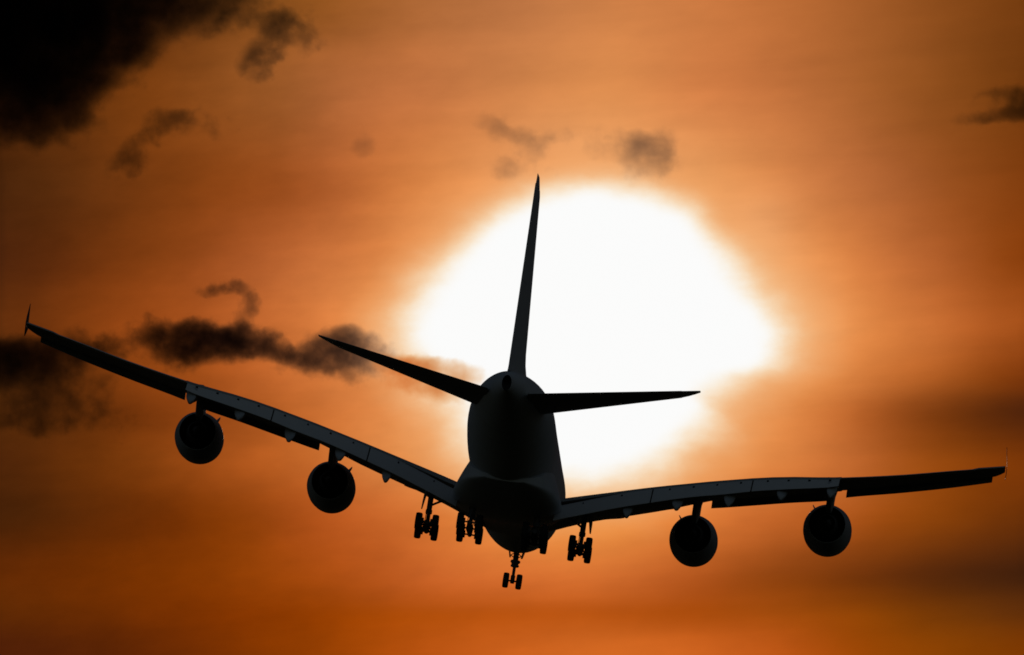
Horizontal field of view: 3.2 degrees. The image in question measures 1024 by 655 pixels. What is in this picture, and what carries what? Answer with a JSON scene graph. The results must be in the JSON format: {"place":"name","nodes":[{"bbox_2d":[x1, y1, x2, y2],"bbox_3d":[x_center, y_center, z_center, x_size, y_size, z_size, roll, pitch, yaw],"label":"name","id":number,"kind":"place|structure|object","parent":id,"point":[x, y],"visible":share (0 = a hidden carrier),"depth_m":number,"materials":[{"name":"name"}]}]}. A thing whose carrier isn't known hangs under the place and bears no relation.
{"place":"outdoors","nodes":[
{"label":"outdoors","id":0,"kind":"place"},
{"bbox_2d":[0,0,1023,654],"label":"sky","id":1,"kind":"structure","parent":0,"point":[805,218],"materials":[{"name":"orange"}]},
{"bbox_2d":[24,174,1006,589],"bbox_3d":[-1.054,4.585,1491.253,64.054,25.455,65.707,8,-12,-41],"label":"airliner","id":2,"kind":"object","parent":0,"point":[506,490],"visible":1,"depth_m":1494.79,"materials":[{"name":"black metal"}]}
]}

